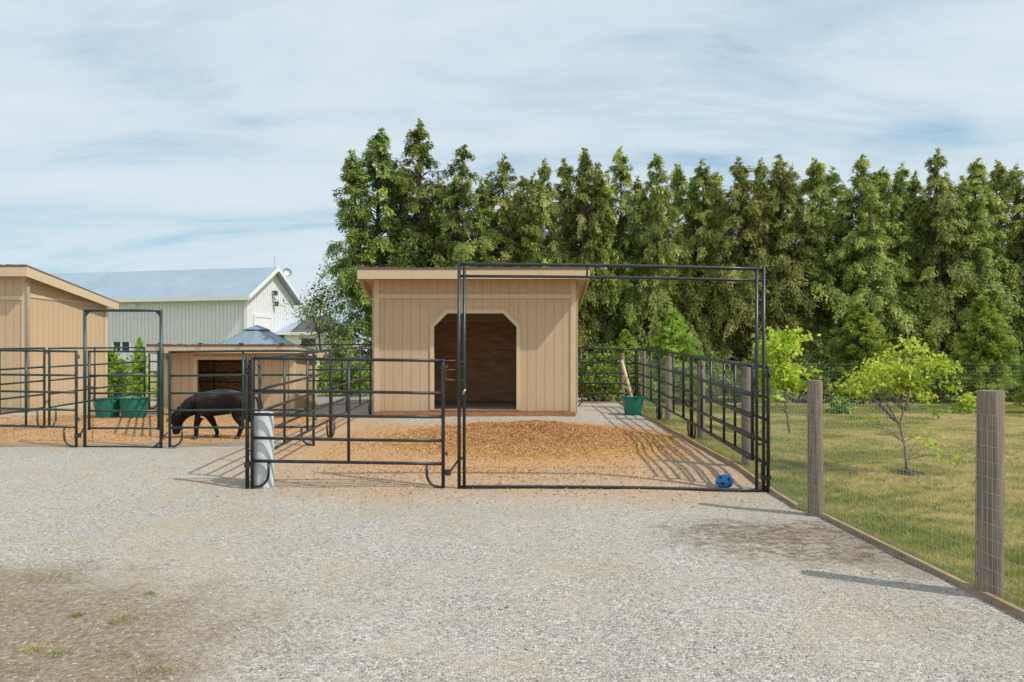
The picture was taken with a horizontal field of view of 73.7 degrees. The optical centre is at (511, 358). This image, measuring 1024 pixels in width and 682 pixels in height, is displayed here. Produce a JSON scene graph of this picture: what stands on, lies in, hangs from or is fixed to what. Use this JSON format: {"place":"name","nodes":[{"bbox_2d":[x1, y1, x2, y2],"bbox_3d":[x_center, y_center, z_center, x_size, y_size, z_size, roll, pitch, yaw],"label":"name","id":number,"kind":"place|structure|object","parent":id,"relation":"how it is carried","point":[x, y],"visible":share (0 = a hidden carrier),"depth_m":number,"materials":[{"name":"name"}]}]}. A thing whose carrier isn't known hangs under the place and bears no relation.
{"place":"outdoors","nodes":[
{"label":"outdoors","id":0,"kind":"place"},
{"bbox_2d":[317,395,369,405],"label":"path","id":1,"kind":"structure","parent":0,"point":[322,399],"depth_m":19.91,"materials":[{"name":"grey concrete"}]},
{"bbox_2d":[0,397,1023,681],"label":"gravel yard","id":2,"kind":"structure","parent":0,"point":[176,473],"depth_m":5.05,"materials":[{"name":"grey gravel"}]},
{"bbox_2d":[0,347,46,428],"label":"corral panel","id":3,"kind":"object","parent":2,"relation":"on","point":[44,387],"visible":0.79,"depth_m":13.38,"materials":[{"name":"green paint"}]},
{"bbox_2d":[0,349,79,447],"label":"corral panel","id":4,"kind":"object","parent":2,"relation":"on","point":[75,392],"visible":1,"depth_m":11.23,"materials":[{"name":"green paint"}]},
{"bbox_2d":[0,264,118,412],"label":"storage shed","id":5,"kind":"structure","parent":2,"relation":"on","point":[39,308],"depth_m":17.69,"materials":[{"name":"beige paint"}]},
{"bbox_2d":[47,347,145,424],"bbox_3d":[-9.420,0.562,15.700,0.044,1.703,3.706,0,0,0],"label":"corral panel","id":6,"kind":"object","parent":2,"relation":"on","point":[49,385],"visible":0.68,"depth_m":15.26,"materials":[{"name":"green paint"}]},
{"bbox_2d":[92,397,119,417],"bbox_3d":[-9.478,1.159,16.000,0.671,0.450,0.636,0,0,0],"label":"green tub","id":7,"kind":"object","parent":2,"relation":"on","point":[109,404],"visible":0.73,"depth_m":15.78,"materials":[{"name":"plastic"}]},
{"bbox_2d":[74,309,167,447],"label":"walk through gate","id":8,"kind":"structure","parent":2,"relation":"on","point":[159,376],"depth_m":11.24,"materials":[{"name":"black metal"}]},
{"bbox_2d":[116,397,149,417],"bbox_3d":[-8.856,1.154,16.000,0.712,0.460,0.678,0,0,0],"label":"green tub","id":9,"kind":"object","parent":2,"relation":"on","point":[133,403],"visible":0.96,"depth_m":15.77,"materials":[{"name":"plastic"}]},
{"bbox_2d":[126,337,152,396],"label":"young conifer","id":10,"kind":"object","parent":2,"relation":"on","point":[138,367],"visible":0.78,"depth_m":20.23,"materials":[{"name":"green plant"}]},
{"bbox_2d":[150,370,156,397],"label":"young conifer","id":11,"kind":"object","parent":2,"relation":"on","point":[155,396],"visible":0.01,"depth_m":19.71,"materials":[{"name":"green plant"}]},
{"bbox_2d":[163,348,163,435],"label":"corral panel","id":12,"kind":"object","parent":2,"relation":"on","point":[163,391],"visible":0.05,"depth_m":12.40,"materials":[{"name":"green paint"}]},
{"bbox_2d":[0,563,337,681],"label":"weed tufts","id":13,"kind":"object","parent":2,"relation":"on","point":[34,647],"visible":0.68,"depth_m":3.74,"materials":[{"name":"green plant"}]},
{"bbox_2d":[147,353,241,408],"bbox_3d":[-8.175,0.518,17.650,2.460,1.614,0.042,0,0,-2],"label":"corral panel","id":14,"kind":"object","parent":2,"relation":"on","point":[149,381],"visible":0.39,"depth_m":17.65,"materials":[{"name":"green paint"}]},
{"bbox_2d":[171,389,262,438],"bbox_3d":[-5.313,1.005,12.298,1.652,0.881,0.445,0,0,0],"label":"pony","id":15,"kind":"object","parent":2,"relation":"on","point":[214,401],"visible":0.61,"depth_m":12.14},
{"bbox_2d":[146,343,322,414],"bbox_3d":[-6.840,0.518,17.212,3.484,1.763,2.456,0,0,0],"label":"pony shelter","id":16,"kind":"object","parent":2,"relation":"on","point":[184,363],"visible":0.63,"depth_m":16.49,"materials":[{"name":"beige paint"}]},
{"bbox_2d":[166,350,316,447],"bbox_3d":[-4.455,0.666,11.250,2.478,1.611,0.042,0,0,0],"label":"corral panel","id":17,"kind":"object","parent":2,"relation":"on","point":[170,410],"visible":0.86,"depth_m":11.23,"materials":[{"name":"green paint"}]},
{"bbox_2d":[244,356,249,488],"bbox_3d":[-3.235,0.790,8.340,0.054,1.620,0.060,0,0,0],"label":"corner post","id":18,"kind":"object","parent":2,"relation":"on","point":[246,462],"visible":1,"depth_m":8.32,"materials":[{"name":"black metal"}]},
{"bbox_2d":[254,411,273,487],"bbox_3d":[-3.095,1.143,8.495,0.264,0.945,0.264,0,0,0],"label":"white pipe","id":19,"kind":"object","parent":2,"relation":"on","point":[263,426],"visible":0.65,"depth_m":8.38,"materials":[{"name":"plastic"}]},
{"bbox_2d":[257,349,331,449],"bbox_3d":[-3.200,0.709,10.340,0.044,1.736,3.466,0,0,0],"label":"corral panel","id":20,"kind":"object","parent":2,"relation":"on","point":[285,402],"visible":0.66,"depth_m":10.16,"materials":[{"name":"paint"}]},
{"bbox_2d":[299,344,371,389],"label":"corral panel","id":21,"kind":"object","parent":2,"relation":"on","point":[341,380],"visible":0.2,"depth_m":17.53,"materials":[{"name":"black paint"}]},
{"bbox_2d":[331,345,371,437],"bbox_3d":[-3.200,0.560,13.775,0.044,1.697,3.456,0,0,0],"label":"corral panel","id":22,"kind":"object","parent":2,"relation":"on","point":[369,402],"visible":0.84,"depth_m":13.87,"materials":[{"name":"paint"}]},
{"bbox_2d":[248,357,457,488],"bbox_3d":[-1.934,0.784,8.325,2.579,1.607,0.051,0,0,0],"label":"corral panel","id":23,"kind":"object","parent":2,"relation":"on","point":[444,471],"visible":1,"depth_m":8.31,"materials":[{"name":"black paint"}]},
{"bbox_2d":[0,413,780,535],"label":"wood shavings","id":24,"kind":"object","parent":2,"relation":"on","point":[528,431],"visible":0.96,"depth_m":11.22},
{"bbox_2d":[357,267,589,416],"bbox_3d":[-0.830,-0.335,16.845,5.044,3.290,4.150,0,0,0],"label":"horse shelter","id":25,"kind":"object","parent":2,"relation":"on","point":[522,342],"visible":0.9,"depth_m":15.29,"materials":[{"name":"beige paint"}]},
{"bbox_2d":[384,422,673,459],"bbox_3d":[0.200,1.319,12.050,5.600,0.400,4.300,0,0,0],"label":"shavings pile","id":26,"kind":"object","parent":2,"relation":"on","point":[616,453],"visible":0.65,"depth_m":10.78,"materials":[{"name":"brown wood"}]},
{"bbox_2d":[578,347,636,405],"bbox_3d":[2.340,0.479,17.250,1.668,1.515,0.042,0,0,0],"label":"corral panel","id":27,"kind":"object","parent":2,"relation":"on","point":[581,372],"visible":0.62,"depth_m":17.23,"materials":[{"name":"black paint"}]},
{"bbox_2d":[457,260,770,491],"bbox_3d":[1.240,0.228,8.324,3.811,2.835,0.072,0,0,0],"label":"pen gateway","id":28,"kind":"object","parent":2,"relation":"on","point":[763,476],"visible":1,"depth_m":8.31,"materials":[{"name":"black paint"}]},
{"bbox_2d":[682,353,758,460],"bbox_3d":[3.024,0.600,10.255,0.044,1.367,3.832,0,0,1],"label":"gate leaf","id":29,"kind":"object","parent":28,"relation":"attached to","point":[723,423],"visible":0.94,"depth_m":9.72,"materials":[{"name":"black paint"}]},
{"bbox_2d":[622,396,644,414],"bbox_3d":[2.762,1.085,15.600,0.537,0.420,0.498,0,0,0],"label":"green bucket","id":30,"kind":"object","parent":2,"relation":"on","point":[633,405],"visible":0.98,"depth_m":15.42,"materials":[{"name":"plastic"}]},
{"bbox_2d":[621,360,632,396],"bbox_3d":[2.672,0.651,15.931,0.146,1.218,0.795,0,0,-13],"label":"wooden handle","id":31,"kind":"object","parent":30,"relation":"in","point":[626,378],"visible":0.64,"depth_m":15.88,"materials":[{"name":"brown wood"}]},
{"bbox_2d":[715,474,733,487],"bbox_3d":[2.665,1.545,8.560,0.221,0.176,0.193,0,0,0],"label":"toy ball","id":32,"kind":"object","parent":2,"relation":"on","point":[724,481],"visible":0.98,"depth_m":8.50,"materials":[{"name":"blue plastic"}]},
{"bbox_2d":[691,355,769,491],"bbox_3d":[3.132,0.787,10.115,0.044,1.692,3.676,0,0,0],"label":"corral panel","id":33,"kind":"object","parent":2,"relation":"on","point":[767,420],"visible":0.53,"depth_m":9.23,"materials":[{"name":"black paint"}]},
{"bbox_2d":[0,0,1023,356],"label":"sky","id":34,"kind":"structure","parent":0,"point":[136,135],"materials":[{"name":"blue"}]},
{"bbox_2d":[108,371,1023,608],"bbox_3d":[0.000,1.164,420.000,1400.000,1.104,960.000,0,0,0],"label":"ground","id":35,"kind":"structure","parent":0,"point":[800,401],"depth_m":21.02,"materials":[{"name":"green plant"}]},
{"bbox_2d":[107,355,127,395],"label":"young conifer","id":36,"kind":"object","parent":35,"relation":"on","point":[116,380],"visible":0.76,"depth_m":20.54,"materials":[{"name":"green plant"}]},
{"bbox_2d":[108,345,138,396],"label":"shrub","id":37,"kind":"object","parent":35,"relation":"on","point":[121,359],"visible":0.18,"depth_m":21.49,"materials":[{"name":"green plant"}]},
{"bbox_2d":[50,256,303,370],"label":"barn","id":38,"kind":"structure","parent":35,"relation":"on","point":[211,306],"depth_m":49.62,"materials":[{"name":"white metal"}]},
{"bbox_2d":[112,342,130,349],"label":"window","id":39,"kind":"structure","parent":38,"relation":"in","point":[117,344],"depth_m":49.83,"materials":[{"name":"black glass"}]},
{"bbox_2d":[253,314,271,331],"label":"loft door","id":40,"kind":"structure","parent":38,"relation":"in","point":[265,321],"depth_m":49.97,"materials":[{"name":"white wood"}]},
{"bbox_2d":[219,325,292,344],"bbox_3d":[-9.714,-0.068,26.000,2.659,2.372,2.659,0,0,-34],"label":"gazebo","id":41,"kind":"object","parent":35,"relation":"on","point":[256,334],"visible":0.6,"depth_m":25.35,"materials":[{"name":"metal"}]},
{"bbox_2d":[271,264,353,387],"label":"airy tree","id":42,"kind":"object","parent":35,"relation":"on","point":[318,306],"visible":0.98,"depth_m":23.92,"materials":[{"name":"green plant"}]},
{"bbox_2d":[274,316,359,366],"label":"farmhouse","id":43,"kind":"object","parent":35,"relation":"on","point":[293,338],"visible":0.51,"depth_m":52.00,"materials":[{"name":"grey metal"}]},
{"bbox_2d":[300,338,316,346],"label":"window","id":44,"kind":"structure","parent":43,"relation":"in","point":[304,341],"depth_m":51.96,"materials":[{"name":"black glass"}]},
{"bbox_2d":[317,338,358,389],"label":"shrub","id":45,"kind":"object","parent":35,"relation":"on","point":[335,354],"visible":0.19,"depth_m":23.33,"materials":[{"name":"green plant"}]},
{"bbox_2d":[317,355,369,396],"bbox_3d":[-5.005,0.574,21.465,2.463,1.313,1.914,0,0,0],"label":"shrub","id":46,"kind":"object","parent":35,"relation":"on","point":[353,374],"visible":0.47,"depth_m":21.21,"materials":[{"name":"green plant"}]},
{"bbox_2d":[310,127,434,387],"bbox_3d":[-4.957,-3.088,24.735,5.646,10.728,6.539,0,0,-36],"label":"cedar tree","id":47,"kind":"object","parent":35,"relation":"on","point":[358,233],"visible":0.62,"depth_m":24.43,"materials":[{"name":"green plant"}]},
{"bbox_2d":[337,164,435,388],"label":"cedar tree","id":48,"kind":"object","parent":35,"relation":"on","point":[427,264],"visible":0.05,"depth_m":25.88,"materials":[{"name":"green plant"}]},
{"bbox_2d":[333,118,454,387],"bbox_3d":[-3.341,-3.444,25.378,6.352,10.938,6.509,0,0,41],"label":"cedar tree","id":49,"kind":"object","parent":35,"relation":"on","point":[419,188],"visible":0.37,"depth_m":24.88,"materials":[{"name":"green plant"}]},
{"bbox_2d":[423,177,468,258],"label":"cedar tree","id":50,"kind":"object","parent":35,"relation":"on","point":[442,182],"depth_m":26.39,"materials":[{"name":"green plant"}]},
{"bbox_2d":[423,144,505,267],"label":"cedar tree","id":51,"kind":"object","parent":35,"relation":"on","point":[462,251],"visible":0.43,"depth_m":24.36,"materials":[{"name":"green plant"}]},
{"bbox_2d":[466,187,499,255],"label":"cedar tree","id":52,"kind":"object","parent":35,"relation":"on","point":[486,214],"visible":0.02,"depth_m":26.66,"materials":[{"name":"green plant"}]},
{"bbox_2d":[470,153,525,267],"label":"cedar tree","id":53,"kind":"object","parent":35,"relation":"on","point":[507,213],"visible":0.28,"depth_m":25.06,"materials":[{"name":"green plant"}]},
{"bbox_2d":[497,175,558,262],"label":"cedar tree","id":54,"kind":"object","parent":35,"relation":"on","point":[523,181],"visible":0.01,"depth_m":26.02,"materials":[{"name":"green plant"}]},
{"bbox_2d":[510,158,593,389],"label":"cedar tree","id":55,"kind":"object","parent":35,"relation":"on","point":[532,235],"visible":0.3,"depth_m":24.35,"materials":[{"name":"green plant"}]},
{"bbox_2d":[543,158,609,367],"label":"cedar tree","id":56,"kind":"object","parent":35,"relation":"on","point":[563,173],"visible":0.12,"depth_m":26.21,"materials":[{"name":"green plant"}]},
{"bbox_2d":[550,147,629,387],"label":"cedar tree","id":57,"kind":"object","parent":35,"relation":"on","point":[586,225],"visible":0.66,"depth_m":24.49,"materials":[{"name":"green plant"}]},
{"bbox_2d":[578,340,616,390],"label":"shrub","id":58,"kind":"object","parent":35,"relation":"on","point":[603,355],"visible":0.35,"depth_m":22.26,"materials":[{"name":"green plant"}]},
{"bbox_2d":[578,360,625,401],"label":"shrub","id":59,"kind":"object","parent":35,"relation":"on","point":[609,378],"visible":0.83,"depth_m":18.75,"materials":[{"name":"green plant"}]},
{"bbox_2d":[578,176,634,359],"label":"cedar tree","id":60,"kind":"object","parent":35,"relation":"on","point":[623,233],"visible":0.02,"depth_m":25.80,"materials":[{"name":"green plant"}]},
{"bbox_2d":[579,145,672,379],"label":"cedar tree","id":61,"kind":"object","parent":35,"relation":"on","point":[620,171],"visible":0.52,"depth_m":24.64,"materials":[{"name":"green plant"}]},
{"bbox_2d":[604,329,647,395],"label":"young conifer","id":62,"kind":"object","parent":35,"relation":"on","point":[625,341],"visible":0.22,"depth_m":20.86,"materials":[{"name":"green plant"}]},
{"bbox_2d":[613,350,660,400],"bbox_3d":[3.553,0.559,19.659,1.543,1.581,1.418,0,0,0],"label":"shrub","id":63,"kind":"object","parent":35,"relation":"on","point":[629,367],"visible":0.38,"depth_m":19.46,"materials":[{"name":"green plant"}]},
{"bbox_2d":[594,175,692,351],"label":"cedar tree","id":64,"kind":"object","parent":35,"relation":"on","point":[637,188],"visible":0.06,"depth_m":25.73,"materials":[{"name":"green plant"}]},
{"bbox_2d":[637,348,658,418],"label":"corral panel","id":65,"kind":"object","parent":35,"relation":"on","point":[650,377],"visible":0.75,"depth_m":15.52,"materials":[{"name":"black paint"}]},
{"bbox_2d":[599,153,721,392],"bbox_3d":[5.386,-2.661,24.780,4.326,9.532,4.636,0,0,38],"label":"cedar tree","id":66,"kind":"object","parent":35,"relation":"on","point":[655,206],"visible":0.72,"depth_m":24.16,"materials":[{"name":"green plant"}]},
{"bbox_2d":[646,349,694,401],"bbox_3d":[4.868,0.512,21.972,2.478,1.937,2.013,0,0,29],"label":"shrub","id":67,"kind":"object","parent":35,"relation":"on","point":[660,378],"visible":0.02,"depth_m":21.70,"materials":[{"name":"green plant"}]},
{"bbox_2d":[658,351,691,436],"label":"corral panel","id":68,"kind":"object","parent":35,"relation":"on","point":[660,406],"visible":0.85,"depth_m":13.28,"materials":[{"name":"black paint"}]},
{"bbox_2d":[643,308,707,401],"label":"young conifer","id":69,"kind":"object","parent":35,"relation":"on","point":[676,327],"visible":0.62,"depth_m":20.30,"materials":[{"name":"green plant"}]},
{"bbox_2d":[643,164,711,346],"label":"cedar tree","id":70,"kind":"object","parent":35,"relation":"on","point":[679,184],"visible":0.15,"depth_m":26.02,"materials":[{"name":"green plant"}]},
{"bbox_2d":[661,345,740,401],"bbox_3d":[5.917,0.536,21.146,3.056,1.891,2.026,0,0,15],"label":"shrub","id":71,"kind":"object","parent":35,"relation":"on","point":[707,352],"visible":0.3,"depth_m":20.97,"materials":[{"name":"green plant"}]},
{"bbox_2d":[664,158,761,392],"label":"cedar tree","id":72,"kind":"object","parent":35,"relation":"on","point":[708,227],"visible":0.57,"depth_m":24.92,"materials":[{"name":"green plant"}]},
{"bbox_2d":[692,171,745,391],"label":"cedar tree","id":73,"kind":"object","parent":35,"relation":"on","point":[720,179],"visible":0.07,"depth_m":26.41,"materials":[{"name":"green plant"}]},
{"bbox_2d":[434,401,1023,619],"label":"timber edging","id":74,"kind":"object","parent":35,"relation":"on","point":[1007,606],"visible":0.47,"depth_m":5.96,"materials":[{"name":"brown wood"}]},
{"bbox_2d":[683,156,808,386],"bbox_3d":[8.420,-2.689,24.699,6.062,9.348,4.881,0,0,-21],"label":"cedar tree","id":75,"kind":"object","parent":35,"relation":"on","point":[738,194],"visible":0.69,"depth_m":24.28,"materials":[{"name":"green plant"}]},
{"bbox_2d":[720,353,801,402],"bbox_3d":[7.852,0.599,21.464,2.853,1.720,2.173,0,0,0],"label":"shrub","id":76,"kind":"object","parent":35,"relation":"on","point":[752,360],"visible":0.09,"depth_m":21.24,"materials":[{"name":"green plant"}]},
{"bbox_2d":[722,157,820,391],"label":"cedar tree","id":77,"kind":"object","parent":35,"relation":"on","point":[759,169],"visible":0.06,"depth_m":25.94,"materials":[{"name":"green plant"}]},
{"bbox_2d":[727,154,832,398],"bbox_3d":[9.611,-2.589,25.131,5.166,9.778,4.460,0,0,-20],"label":"cedar tree","id":78,"kind":"object","parent":35,"relation":"on","point":[780,194],"visible":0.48,"depth_m":24.45,"materials":[{"name":"green plant"}]},
{"bbox_2d":[751,325,823,433],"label":"sapling","id":79,"kind":"object","parent":35,"relation":"on","point":[785,377],"visible":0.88,"depth_m":13.22,"materials":[{"name":"green plant"}]},
{"bbox_2d":[766,163,846,380],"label":"cedar tree","id":80,"kind":"object","parent":35,"relation":"on","point":[794,174],"visible":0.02,"depth_m":26.10,"materials":[{"name":"green plant"}]},
{"bbox_2d":[771,348,851,401],"bbox_3d":[9.391,0.559,21.143,2.716,1.748,2.099,0,0,0],"label":"shrub","id":81,"kind":"object","parent":35,"relation":"on","point":[822,366],"visible":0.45,"depth_m":21.02,"materials":[{"name":"green plant"}]},
{"bbox_2d":[619,353,1023,407],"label":"field fence","id":82,"kind":"object","parent":35,"relation":"on","point":[622,377],"visible":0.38,"depth_m":19.04,"materials":[{"name":"metal"}]},
{"bbox_2d":[796,165,853,387],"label":"cedar tree","id":83,"kind":"object","parent":35,"relation":"on","point":[831,192],"visible":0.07,"depth_m":26.49,"materials":[{"name":"green plant"}]},
{"bbox_2d":[771,157,884,397],"bbox_3d":[11.232,-2.723,25.254,5.600,9.546,5.738,0,0,-33],"label":"cedar tree","id":84,"kind":"object","parent":35,"relation":"on","point":[817,180],"visible":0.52,"depth_m":24.78,"materials":[{"name":"green plant"}]},
{"bbox_2d":[639,351,1023,616],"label":"wire fence","id":85,"kind":"object","parent":35,"relation":"on","point":[990,497],"visible":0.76,"depth_m":5.41,"materials":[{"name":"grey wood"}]},
{"bbox_2d":[823,396,856,414],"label":"shrub","id":86,"kind":"object","parent":35,"relation":"on","point":[838,403],"visible":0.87,"depth_m":17.43,"materials":[{"name":"green plant"}]},
{"bbox_2d":[821,301,897,402],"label":"young conifer","id":87,"kind":"object","parent":35,"relation":"on","point":[853,350],"visible":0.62,"depth_m":20.79,"materials":[{"name":"green plant"}]},
{"bbox_2d":[813,154,933,396],"bbox_3d":[12.295,-2.629,24.655,5.582,9.458,5.208,0,0,1],"label":"cedar tree","id":88,"kind":"object","parent":35,"relation":"on","point":[868,266],"visible":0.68,"depth_m":23.94,"materials":[{"name":"green plant"}]},
{"bbox_2d":[846,354,918,402],"bbox_3d":[11.614,0.726,21.481,2.394,1.746,2.183,0,0,23],"label":"shrub","id":89,"kind":"object","parent":35,"relation":"on","point":[889,396],"visible":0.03,"depth_m":21.08,"materials":[{"name":"green plant"}]},
{"bbox_2d":[854,165,947,389],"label":"cedar tree","id":90,"kind":"object","parent":35,"relation":"on","point":[884,181],"visible":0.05,"depth_m":25.89,"materials":[{"name":"green plant"}]},
{"bbox_2d":[889,470,923,476],"bbox_3d":[5.386,1.560,9.300,0.460,0.032,0.460,0,0,0],"label":"mulch ring","id":91,"kind":"object","parent":35,"relation":"on","point":[903,472],"visible":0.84,"depth_m":9.22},
{"bbox_2d":[828,334,970,471],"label":"sapling","id":92,"kind":"object","parent":91,"relation":"on","point":[903,378],"visible":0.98,"depth_m":9.16,"materials":[{"name":"green plant"}]},
{"bbox_2d":[874,161,961,394],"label":"cedar tree","id":93,"kind":"object","parent":35,"relation":"on","point":[897,204],"visible":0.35,"depth_m":25.02,"materials":[{"name":"green plant"}]},
{"bbox_2d":[889,178,966,387],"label":"cedar tree","id":94,"kind":"object","parent":35,"relation":"on","point":[921,188],"visible":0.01,"depth_m":25.63,"materials":[{"name":"green plant"}]},
{"bbox_2d":[912,349,976,400],"bbox_3d":[13.566,0.627,21.759,2.545,1.840,2.166,0,0,0],"label":"shrub","id":95,"kind":"object","parent":35,"relation":"on","point":[940,393],"visible":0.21,"depth_m":21.53,"materials":[{"name":"green plant"}]},
{"bbox_2d":[923,171,969,359],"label":"cedar tree","id":96,"kind":"object","parent":35,"relation":"on","point":[947,174],"depth_m":26.61,"materials":[{"name":"green plant"}]},
{"bbox_2d":[888,148,1012,395],"bbox_3d":[15.455,-2.817,24.974,5.766,9.648,4.642,0,0,32],"label":"cedar tree","id":97,"kind":"object","parent":35,"relation":"on","point":[937,291],"visible":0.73,"depth_m":24.39,"materials":[{"name":"green plant"}]},
{"bbox_2d":[949,388,976,413],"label":"shrub","id":98,"kind":"object","parent":35,"relation":"on","point":[966,404],"visible":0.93,"depth_m":17.45,"materials":[{"name":"green plant"}]},
{"bbox_2d":[930,157,1023,390],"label":"cedar tree","id":99,"kind":"object","parent":35,"relation":"on","point":[977,213],"visible":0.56,"depth_m":24.45,"materials":[{"name":"green plant"}]},
{"bbox_2d":[942,295,1022,396],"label":"young conifer","id":100,"kind":"object","parent":35,"relation":"on","point":[983,366],"visible":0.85,"depth_m":20.34,"materials":[{"name":"green plant"}]},
{"bbox_2d":[961,160,1023,349],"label":"cedar tree","id":101,"kind":"object","parent":35,"relation":"on","point":[997,174],"visible":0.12,"depth_m":26.06,"materials":[{"name":"green plant"}]},
{"bbox_2d":[966,162,1023,395],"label":"cedar tree","id":102,"kind":"object","parent":35,"relation":"on","point":[1016,186],"visible":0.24,"depth_m":25.09,"materials":[{"name":"green plant"}]},
{"bbox_2d":[992,349,1023,401],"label":"shrub","id":103,"kind":"object","parent":35,"relation":"on","point":[1011,390],"visible":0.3,"depth_m":21.49,"materials":[{"name":"green plant"}]},
{"bbox_2d":[999,241,1023,356],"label":"cedar tree","id":104,"kind":"object","parent":35,"relation":"on","point":[1018,320],"visible":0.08,"depth_m":24.58,"materials":[{"name":"green plant"}]},
{"bbox_2d":[1011,359,1023,407],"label":"young conifer","id":105,"kind":"object","parent":35,"relation":"on","point":[1020,394],"visible":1,"depth_m":17.64,"materials":[{"name":"green plant"}]}
]}

